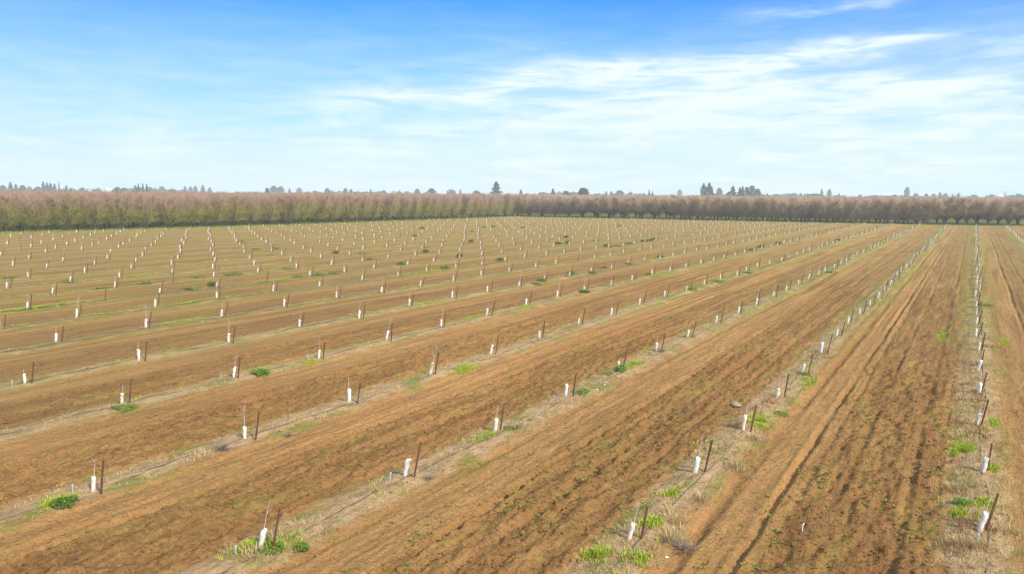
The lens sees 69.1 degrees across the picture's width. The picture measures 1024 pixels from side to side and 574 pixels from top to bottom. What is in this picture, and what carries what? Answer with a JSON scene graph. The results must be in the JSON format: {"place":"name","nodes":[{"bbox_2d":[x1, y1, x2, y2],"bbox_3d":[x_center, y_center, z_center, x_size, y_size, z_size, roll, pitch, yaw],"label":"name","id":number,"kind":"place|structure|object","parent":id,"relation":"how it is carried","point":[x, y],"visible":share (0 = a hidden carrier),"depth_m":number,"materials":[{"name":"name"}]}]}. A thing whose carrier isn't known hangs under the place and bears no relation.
{"place":"outdoors","nodes":[
{"label":"outdoors","id":0,"kind":"place"},
{"bbox_2d":[0,212,1023,573],"bbox_3d":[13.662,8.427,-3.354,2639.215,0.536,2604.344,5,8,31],"label":"ground","id":1,"kind":"structure","parent":0,"point":[492,464],"depth_m":29.55,"materials":[{"name":"soil"}]},
{"bbox_2d":[0,189,27,230],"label":"orchard tree","id":2,"kind":"object","parent":1,"relation":"on","point":[6,212],"visible":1,"depth_m":142.74,"materials":[{"name":"brown plant"}]},
{"bbox_2d":[0,190,37,230],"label":"orchard tree","id":3,"kind":"object","parent":1,"relation":"on","point":[28,196],"visible":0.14,"depth_m":148.78,"materials":[{"name":"brown plant"}]},
{"bbox_2d":[15,193,54,230],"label":"orchard tree","id":4,"kind":"object","parent":1,"relation":"on","point":[41,207],"visible":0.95,"depth_m":145.16,"materials":[{"name":"brown plant"}]},
{"bbox_2d":[31,194,65,229],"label":"orchard tree","id":5,"kind":"object","parent":1,"relation":"on","point":[51,211],"visible":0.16,"depth_m":153.11,"materials":[{"name":"brown plant"}]},
{"bbox_2d":[33,189,72,227],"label":"orchard tree","id":6,"kind":"object","parent":1,"relation":"on","point":[42,193],"visible":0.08,"depth_m":158.88,"materials":[{"name":"brown plant"}]},
{"bbox_2d":[37,189,90,229],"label":"orchard tree","id":7,"kind":"object","parent":1,"relation":"on","point":[73,209],"visible":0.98,"depth_m":147.87,"materials":[{"name":"brown plant"}]},
{"bbox_2d":[49,494,79,508],"bbox_3d":[-11.226,5.380,18.736,0.680,0.249,0.684,4,8,26],"label":"weed clump","id":8,"kind":"object","parent":1,"relation":"on","point":[62,500],"visible":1,"depth_m":18.65,"materials":[{"name":"green plant"}]},
{"bbox_2d":[57,190,94,228],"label":"orchard tree","id":9,"kind":"object","parent":1,"relation":"on","point":[63,200],"visible":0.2,"depth_m":155.42,"materials":[{"name":"brown plant"}]},
{"bbox_2d":[91,460,95,491],"bbox_3d":[-10.954,4.893,19.504,0.190,1.062,0.148,12,8,41],"label":"sapling","id":10,"kind":"object","parent":1,"relation":"on","point":[93,483],"visible":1,"depth_m":19.52,"materials":[{"name":"plastic"}]},
{"bbox_2d":[72,192,115,229],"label":"orchard tree","id":11,"kind":"object","parent":1,"relation":"on","point":[92,203],"visible":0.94,"depth_m":152.06,"materials":[{"name":"brown plant"}]},
{"bbox_2d":[85,191,126,228],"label":"orchard tree","id":12,"kind":"object","parent":1,"relation":"on","point":[90,195],"visible":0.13,"depth_m":158.97,"materials":[{"name":"brown plant"}]},
{"bbox_2d":[94,190,141,229],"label":"orchard tree","id":13,"kind":"object","parent":1,"relation":"on","point":[124,212],"visible":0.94,"depth_m":155.46,"materials":[{"name":"brown plant"}]},
{"bbox_2d":[107,189,147,227],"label":"orchard tree","id":14,"kind":"object","parent":1,"relation":"on","point":[128,225],"visible":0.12,"depth_m":163.69,"materials":[{"name":"brown plant"}]},
{"bbox_2d":[129,191,161,227],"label":"orchard tree","id":15,"kind":"object","parent":1,"relation":"on","point":[150,207],"visible":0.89,"depth_m":159.34,"materials":[{"name":"brown plant"}]},
{"bbox_2d":[153,194,190,227],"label":"orchard tree","id":16,"kind":"object","parent":1,"relation":"on","point":[177,211],"visible":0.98,"depth_m":163.20,"materials":[{"name":"brown plant"}]},
{"bbox_2d":[157,193,190,226],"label":"orchard tree","id":17,"kind":"object","parent":1,"relation":"on","point":[169,197],"visible":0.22,"depth_m":169.42,"materials":[{"name":"brown plant"}]},
{"bbox_2d":[168,192,208,227],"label":"orchard tree","id":18,"kind":"object","parent":1,"relation":"on","point":[196,206],"visible":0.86,"depth_m":166.55,"materials":[{"name":"brown plant"}]},
{"bbox_2d":[198,194,229,225],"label":"orchard tree","id":19,"kind":"object","parent":1,"relation":"on","point":[210,211],"visible":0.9,"depth_m":170.40,"materials":[{"name":"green plant"}]},
{"bbox_2d":[208,439,236,451],"bbox_3d":[-8.812,4.840,22.697,0.896,0.284,0.866,4,8,27],"label":"dry brush","id":20,"kind":"object","parent":1,"relation":"on","point":[221,447],"visible":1,"depth_m":22.65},
{"bbox_2d":[211,190,251,225],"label":"orchard tree","id":21,"kind":"object","parent":1,"relation":"on","point":[241,202],"visible":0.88,"depth_m":173.64,"materials":[{"name":"green plant"}]},
{"bbox_2d":[232,191,269,225],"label":"orchard tree","id":22,"kind":"object","parent":1,"relation":"on","point":[251,201],"visible":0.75,"depth_m":177.75,"materials":[{"name":"green plant"}]},
{"bbox_2d":[250,368,271,376],"bbox_3d":[-10.896,3.658,32.214,0.906,0.311,0.901,1,7,3],"label":"weed clump","id":23,"kind":"object","parent":1,"relation":"on","point":[260,371],"visible":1,"depth_m":32.07,"materials":[{"name":"green plant"}]},
{"bbox_2d":[13,189,510,211],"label":"trees","id":24,"kind":"object","parent":1,"relation":"on","point":[200,193],"depth_m":264.64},
{"bbox_2d":[258,501,272,548],"bbox_3d":[-5.390,5.210,16.245,0.154,1.102,0.197,10,9,-18],"label":"sapling","id":25,"kind":"object","parent":1,"relation":"on","point":[263,532],"visible":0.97,"depth_m":16.20,"materials":[{"name":"plastic"}]},
{"bbox_2d":[254,192,281,224],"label":"orchard tree","id":26,"kind":"object","parent":1,"relation":"on","point":[271,202],"visible":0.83,"depth_m":180.97,"materials":[{"name":"green plant"}]},
{"bbox_2d":[252,538,285,554],"bbox_3d":[-5.240,5.652,16.252,0.710,0.151,0.760,2,7,10],"label":"weed clump","id":27,"kind":"object","parent":1,"relation":"on","point":[270,546],"visible":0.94,"depth_m":16.15,"materials":[{"name":"green plant"}]},
{"bbox_2d":[272,508,280,547],"bbox_3d":[-5.166,5.340,16.251,0.050,1.075,0.056,13,6,11],"label":"stake","id":28,"kind":"object","parent":1,"relation":"on","point":[276,526],"visible":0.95,"depth_m":16.24,"materials":[{"name":"wood"}]},
{"bbox_2d":[270,191,306,224],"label":"orchard tree","id":29,"kind":"object","parent":1,"relation":"on","point":[295,203],"visible":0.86,"depth_m":184.31,"materials":[{"name":"brown plant"}]},
{"bbox_2d":[284,191,316,223],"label":"orchard tree","id":30,"kind":"object","parent":1,"relation":"on","point":[309,200],"visible":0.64,"depth_m":189.20,"materials":[{"name":"brown plant"}]},
{"bbox_2d":[295,541,311,551],"bbox_3d":[-4.643,5.718,16.423,0.373,0.189,0.400,-5,9,-37],"label":"weed clump","id":31,"kind":"object","parent":1,"relation":"on","point":[300,545],"visible":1,"depth_m":16.38,"materials":[{"name":"green plant"}]},
{"bbox_2d":[301,193,333,223],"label":"orchard tree","id":32,"kind":"object","parent":1,"relation":"on","point":[325,205],"visible":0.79,"depth_m":192.16,"materials":[{"name":"green plant"}]},
{"bbox_2d":[318,192,344,222],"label":"orchard tree","id":33,"kind":"object","parent":1,"relation":"on","point":[337,205],"visible":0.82,"depth_m":196.87,"materials":[{"name":"green plant"}]},
{"bbox_2d":[0,233,668,311],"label":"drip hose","id":34,"kind":"object","parent":1,"relation":"on","point":[298,277],"visible":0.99,"depth_m":67.77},
{"bbox_2d":[4,236,688,328],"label":"drip hose","id":35,"kind":"object","parent":1,"relation":"on","point":[266,293],"visible":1,"depth_m":54.85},
{"bbox_2d":[333,192,363,222],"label":"orchard tree","id":36,"kind":"object","parent":1,"relation":"on","point":[346,203],"visible":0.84,"depth_m":200.52,"materials":[{"name":"green plant"}]},
{"bbox_2d":[2,239,710,351],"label":"drip hose","id":37,"kind":"object","parent":1,"relation":"on","point":[276,307],"visible":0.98,"depth_m":46.85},
{"bbox_2d":[347,194,374,220],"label":"orchard tree","id":38,"kind":"object","parent":1,"relation":"on","point":[365,198],"visible":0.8,"depth_m":203.92,"materials":[{"name":"green plant"}]},
{"bbox_2d":[358,194,384,221],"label":"orchard tree","id":39,"kind":"object","parent":1,"relation":"on","point":[378,202],"visible":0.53,"depth_m":208.52,"materials":[{"name":"green plant"}]},
{"bbox_2d":[373,192,400,219],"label":"orchard tree","id":40,"kind":"object","parent":1,"relation":"on","point":[392,205],"visible":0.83,"depth_m":211.81,"materials":[{"name":"green plant"}]},
{"bbox_2d":[14,237,765,384],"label":"drip hose","id":41,"kind":"object","parent":1,"relation":"on","point":[280,331],"visible":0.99,"depth_m":38.99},
{"bbox_2d":[386,192,412,220],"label":"orchard tree","id":42,"kind":"object","parent":1,"relation":"on","point":[404,207],"visible":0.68,"depth_m":215.96,"materials":[{"name":"green plant"}]},
{"bbox_2d":[0,237,809,435],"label":"drip hose","id":43,"kind":"object","parent":1,"relation":"on","point":[303,361],"visible":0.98,"depth_m":33.71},
{"bbox_2d":[399,194,425,219],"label":"orchard tree","id":44,"kind":"object","parent":1,"relation":"on","point":[415,207],"visible":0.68,"depth_m":219.72,"materials":[{"name":"green plant"}]},
{"bbox_2d":[0,245,827,520],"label":"drip hose","id":45,"kind":"object","parent":1,"relation":"on","point":[316,414],"visible":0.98,"depth_m":25.03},
{"bbox_2d":[411,192,433,219],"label":"orchard tree","id":46,"kind":"object","parent":1,"relation":"on","point":[428,202],"visible":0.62,"depth_m":224.00,"materials":[{"name":"green plant"}]},
{"bbox_2d":[420,194,441,218],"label":"orchard tree","id":47,"kind":"object","parent":1,"relation":"on","point":[436,202],"visible":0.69,"depth_m":227.49,"materials":[{"name":"green plant"}]},
{"bbox_2d":[430,193,453,217],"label":"orchard tree","id":48,"kind":"object","parent":1,"relation":"on","point":[445,204],"visible":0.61,"depth_m":231.41,"materials":[{"name":"green plant"}]},
{"bbox_2d":[442,194,462,217],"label":"orchard tree","id":49,"kind":"object","parent":1,"relation":"on","point":[456,203],"visible":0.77,"depth_m":235.22,"materials":[{"name":"green plant"}]},
{"bbox_2d":[452,193,474,217],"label":"orchard tree","id":50,"kind":"object","parent":1,"relation":"on","point":[466,207],"visible":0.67,"depth_m":239.26,"materials":[{"name":"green plant"}]},
{"bbox_2d":[459,192,481,217],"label":"orchard tree","id":51,"kind":"object","parent":1,"relation":"on","point":[477,201],"visible":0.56,"depth_m":244.14,"materials":[{"name":"green plant"}]},
{"bbox_2d":[473,195,488,217],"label":"orchard tree","id":52,"kind":"object","parent":1,"relation":"on","point":[482,206],"visible":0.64,"depth_m":247.68,"materials":[{"name":"green plant"}]},
{"bbox_2d":[477,193,499,216],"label":"orchard tree","id":53,"kind":"object","parent":1,"relation":"on","point":[492,201],"visible":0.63,"depth_m":251.08,"materials":[{"name":"green plant"}]},
{"bbox_2d":[487,194,503,216],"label":"orchard tree","id":54,"kind":"object","parent":1,"relation":"on","point":[499,208],"visible":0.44,"depth_m":255.56,"materials":[{"name":"green plant"}]},
{"bbox_2d":[497,193,516,215],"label":"orchard tree","id":55,"kind":"object","parent":1,"relation":"on","point":[508,201],"visible":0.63,"depth_m":259.39,"materials":[{"name":"green plant"}]},
{"bbox_2d":[0,227,1017,573],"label":"green grass","id":56,"kind":"structure","parent":1,"relation":"on","point":[964,445],"depth_m":23.62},
{"bbox_2d":[0,226,1022,573],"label":"dry grass","id":57,"kind":"structure","parent":1,"relation":"on","point":[380,482],"depth_m":27.89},
{"bbox_2d":[0,215,1023,233],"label":"verge grass","id":58,"kind":"structure","parent":1,"relation":"on","point":[176,227],"depth_m":204.25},
{"bbox_2d":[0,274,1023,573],"bbox_3d":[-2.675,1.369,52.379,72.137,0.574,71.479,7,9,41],"label":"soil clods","id":59,"kind":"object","parent":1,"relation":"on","point":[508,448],"visible":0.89,"depth_m":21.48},
{"bbox_2d":[1,244,1023,573],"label":"lane weeds","id":60,"kind":"object","parent":1,"relation":"on","point":[757,566],"visible":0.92,"depth_m":21.84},
{"bbox_2d":[502,193,524,215],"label":"orchard tree","id":61,"kind":"object","parent":1,"relation":"on","point":[518,203],"visible":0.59,"depth_m":263.07,"materials":[{"name":"brown plant"}]},
{"bbox_2d":[6,217,1023,249],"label":"distant saplings","id":62,"kind":"object","parent":1,"relation":"on","point":[568,230],"visible":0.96,"depth_m":154.51,"materials":[{"name":"white plant"}]},
{"bbox_2d":[8,215,1022,248],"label":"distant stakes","id":63,"kind":"object","parent":1,"relation":"on","point":[558,230],"visible":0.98,"depth_m":155.54,"materials":[{"name":"wood"}]},
{"bbox_2d":[13,187,1023,198],"bbox_3d":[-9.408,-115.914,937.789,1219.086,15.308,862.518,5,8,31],"label":"distant wood","id":64,"kind":"object","parent":1,"relation":"on","point":[560,193],"visible":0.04,"depth_m":950.09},
{"bbox_2d":[517,195,538,215],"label":"orchard tree","id":65,"kind":"object","parent":1,"relation":"on","point":[526,203],"visible":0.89,"depth_m":262.18,"materials":[{"name":"brown plant"}]},
{"bbox_2d":[529,196,552,216],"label":"orchard tree","id":66,"kind":"object","parent":1,"relation":"on","point":[538,207],"visible":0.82,"depth_m":260.24,"materials":[{"name":"brown plant"}]},
{"bbox_2d":[220,242,885,573],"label":"drip hose","id":67,"kind":"object","parent":1,"relation":"on","point":[456,452],"visible":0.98,"depth_m":21.05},
{"bbox_2d":[541,196,566,216],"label":"orchard tree","id":68,"kind":"object","parent":1,"relation":"on","point":[554,205],"visible":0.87,"depth_m":257.83,"materials":[{"name":"brown plant"}]},
{"bbox_2d":[557,195,579,217],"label":"orchard tree","id":69,"kind":"object","parent":1,"relation":"on","point":[564,204],"visible":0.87,"depth_m":255.10,"materials":[{"name":"brown plant"}]},
{"bbox_2d":[570,196,595,217],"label":"orchard tree","id":70,"kind":"object","parent":1,"relation":"on","point":[580,204],"visible":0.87,"depth_m":252.49,"materials":[{"name":"brown plant"}]},
{"bbox_2d":[583,195,612,216],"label":"orchard tree","id":71,"kind":"object","parent":1,"relation":"on","point":[594,208],"visible":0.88,"depth_m":250.87,"materials":[{"name":"brown plant"}]},
{"bbox_2d":[599,195,626,217],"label":"orchard tree","id":72,"kind":"object","parent":1,"relation":"on","point":[606,202],"visible":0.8,"depth_m":249.06,"materials":[{"name":"brown plant"}]},
{"bbox_2d":[613,194,642,218],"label":"orchard tree","id":73,"kind":"object","parent":1,"relation":"on","point":[628,203],"visible":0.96,"depth_m":247.06,"materials":[{"name":"brown plant"}]},
{"bbox_2d":[627,499,638,539],"bbox_3d":[2.774,5.286,16.917,0.147,1.055,0.189,16,6,18],"label":"sapling","id":74,"kind":"object","parent":1,"relation":"on","point":[631,531],"visible":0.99,"depth_m":16.93,"materials":[{"name":"plastic"}]},
{"bbox_2d":[631,196,655,218],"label":"orchard tree","id":75,"kind":"object","parent":1,"relation":"on","point":[645,202],"visible":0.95,"depth_m":245.40,"materials":[{"name":"brown plant"}]},
{"bbox_2d":[273,193,1023,220],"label":"trees","id":76,"kind":"object","parent":1,"relation":"on","point":[647,212],"depth_m":279.62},
{"bbox_2d":[647,196,671,218],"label":"orchard tree","id":77,"kind":"object","parent":1,"relation":"on","point":[652,205],"visible":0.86,"depth_m":243.20,"materials":[{"name":"brown plant"}]},
{"bbox_2d":[659,196,689,219],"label":"orchard tree","id":78,"kind":"object","parent":1,"relation":"on","point":[667,206],"visible":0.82,"depth_m":241.04,"materials":[{"name":"brown plant"}]},
{"bbox_2d":[661,529,704,560],"bbox_3d":[3.780,5.798,16.740,0.996,0.326,1.031,-4,9,-33],"label":"dry brush","id":79,"kind":"object","parent":1,"relation":"on","point":[678,543],"visible":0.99,"depth_m":16.72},
{"bbox_2d":[673,195,704,218],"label":"orchard tree","id":80,"kind":"object","parent":1,"relation":"on","point":[684,202],"visible":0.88,"depth_m":238.74,"materials":[{"name":"brown plant"}]},
{"bbox_2d":[692,432,704,473],"bbox_3d":[5.232,4.635,20.817,0.182,1.301,0.226,10,8,1],"label":"sapling","id":81,"kind":"object","parent":1,"relation":"on","point":[696,464],"visible":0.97,"depth_m":20.85,"materials":[{"name":"plastic"}]},
{"bbox_2d":[689,196,718,219],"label":"orchard tree","id":82,"kind":"object","parent":1,"relation":"on","point":[698,203],"visible":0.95,"depth_m":236.13,"materials":[{"name":"brown plant"}]},
{"bbox_2d":[707,194,735,219],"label":"orchard tree","id":83,"kind":"object","parent":1,"relation":"on","point":[718,207],"visible":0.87,"depth_m":234.73,"materials":[{"name":"brown plant"}]},
{"bbox_2d":[722,196,754,220],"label":"orchard tree","id":84,"kind":"object","parent":1,"relation":"on","point":[732,207],"visible":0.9,"depth_m":231.65,"materials":[{"name":"brown plant"}]},
{"bbox_2d":[739,195,770,220],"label":"orchard tree","id":85,"kind":"object","parent":1,"relation":"on","point":[757,211],"visible":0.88,"depth_m":229.50,"materials":[{"name":"brown plant"}]},
{"bbox_2d":[605,243,931,573],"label":"drip hose","id":86,"kind":"object","parent":1,"relation":"on","point":[619,561],"visible":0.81,"depth_m":20.41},
{"bbox_2d":[757,196,788,221],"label":"orchard tree","id":87,"kind":"object","parent":1,"relation":"on","point":[773,204],"visible":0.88,"depth_m":227.39,"materials":[{"name":"brown plant"}]},
{"bbox_2d":[774,199,803,220],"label":"orchard tree","id":88,"kind":"object","parent":1,"relation":"on","point":[794,211],"visible":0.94,"depth_m":225.67,"materials":[{"name":"brown plant"}]},
{"bbox_2d":[793,197,826,221],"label":"orchard tree","id":89,"kind":"object","parent":1,"relation":"on","point":[804,208],"visible":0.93,"depth_m":223.53,"materials":[{"name":"brown plant"}]},
{"bbox_2d":[809,195,845,221],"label":"orchard tree","id":90,"kind":"object","parent":1,"relation":"on","point":[827,207],"visible":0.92,"depth_m":220.72,"materials":[{"name":"brown plant"}]},
{"bbox_2d":[831,197,863,222],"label":"orchard tree","id":91,"kind":"object","parent":1,"relation":"on","point":[852,209],"visible":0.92,"depth_m":218.59,"materials":[{"name":"brown plant"}]},
{"bbox_2d":[850,198,880,222],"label":"orchard tree","id":92,"kind":"object","parent":1,"relation":"on","point":[866,205],"visible":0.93,"depth_m":216.90,"materials":[{"name":"brown plant"}]},
{"bbox_2d":[869,196,901,222],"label":"orchard tree","id":93,"kind":"object","parent":1,"relation":"on","point":[888,214],"visible":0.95,"depth_m":214.90,"materials":[{"name":"brown plant"}]},
{"bbox_2d":[883,196,922,223],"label":"orchard tree","id":94,"kind":"object","parent":1,"relation":"on","point":[903,218],"visible":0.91,"depth_m":213.11,"materials":[{"name":"brown plant"}]},
{"bbox_2d":[907,194,945,223],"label":"orchard tree","id":95,"kind":"object","parent":1,"relation":"on","point":[925,206],"visible":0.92,"depth_m":211.05,"materials":[{"name":"brown plant"}]},
{"bbox_2d":[932,199,965,224],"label":"orchard tree","id":96,"kind":"object","parent":1,"relation":"on","point":[944,206],"visible":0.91,"depth_m":209.43,"materials":[{"name":"brown plant"}]},
{"bbox_2d":[942,196,976,224],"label":"orchard tree","id":97,"kind":"object","parent":1,"relation":"on","point":[954,202],"visible":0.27,"depth_m":211.17,"materials":[{"name":"brown plant"}]},
{"bbox_2d":[952,497,971,506],"bbox_3d":[11.579,5.497,19.058,0.503,0.170,0.500,-1,7,-13],"label":"weed clump","id":98,"kind":"object","parent":1,"relation":"on","point":[962,501],"visible":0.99,"depth_m":19.02,"materials":[{"name":"green plant"}]},
{"bbox_2d":[948,195,989,224],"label":"orchard tree","id":99,"kind":"object","parent":1,"relation":"on","point":[966,206],"visible":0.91,"depth_m":207.67,"materials":[{"name":"brown plant"}]},
{"bbox_2d":[961,195,996,223],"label":"orchard tree","id":100,"kind":"object","parent":1,"relation":"on","point":[979,216],"visible":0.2,"depth_m":211.07,"materials":[{"name":"brown plant"}]},
{"bbox_2d":[977,255,990,573],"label":"drip hose","id":101,"kind":"object","parent":1,"relation":"on","point":[980,441],"visible":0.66,"depth_m":23.67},
{"bbox_2d":[977,498,990,531],"bbox_3d":[11.019,5.321,17.332,0.132,0.878,0.157,17,8,26],"label":"sapling","id":102,"kind":"object","parent":1,"relation":"on","point":[983,519],"visible":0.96,"depth_m":17.31,"materials":[{"name":"plastic"}]},
{"bbox_2d":[980,451,988,472],"bbox_3d":[13.483,4.992,21.206,0.140,0.659,0.147,10,6,3],"label":"sapling","id":103,"kind":"object","parent":1,"relation":"on","point":[985,460],"visible":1,"depth_m":21.17,"materials":[{"name":"plastic"}]},
{"bbox_2d":[969,197,1008,224],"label":"orchard tree","id":104,"kind":"object","parent":1,"relation":"on","point":[995,213],"visible":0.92,"depth_m":206.50,"materials":[{"name":"brown plant"}]},
{"bbox_2d":[985,493,998,529],"bbox_3d":[11.207,5.318,17.408,0.056,1.075,0.051,8,9,-34],"label":"stake","id":105,"kind":"object","parent":1,"relation":"on","point":[992,511],"visible":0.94,"depth_m":17.39,"materials":[{"name":"wood"}]},
{"bbox_2d":[991,196,1023,225],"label":"orchard tree","id":106,"kind":"object","parent":1,"relation":"on","point":[1009,215],"visible":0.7,"depth_m":205.60,"materials":[{"name":"brown plant"}]},
{"bbox_2d":[0,0,1023,197],"label":"sky","id":107,"kind":"structure","parent":0,"point":[849,98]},
{"bbox_2d":[179,335,1023,560],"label":"tall dry grass","id":108,"kind":"structure","parent":0,"point":[960,487],"depth_m":19.35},
{"bbox_2d":[642,342,1019,556],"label":"rusty grass","id":109,"kind":"structure","parent":0,"point":[984,433],"depth_m":25.01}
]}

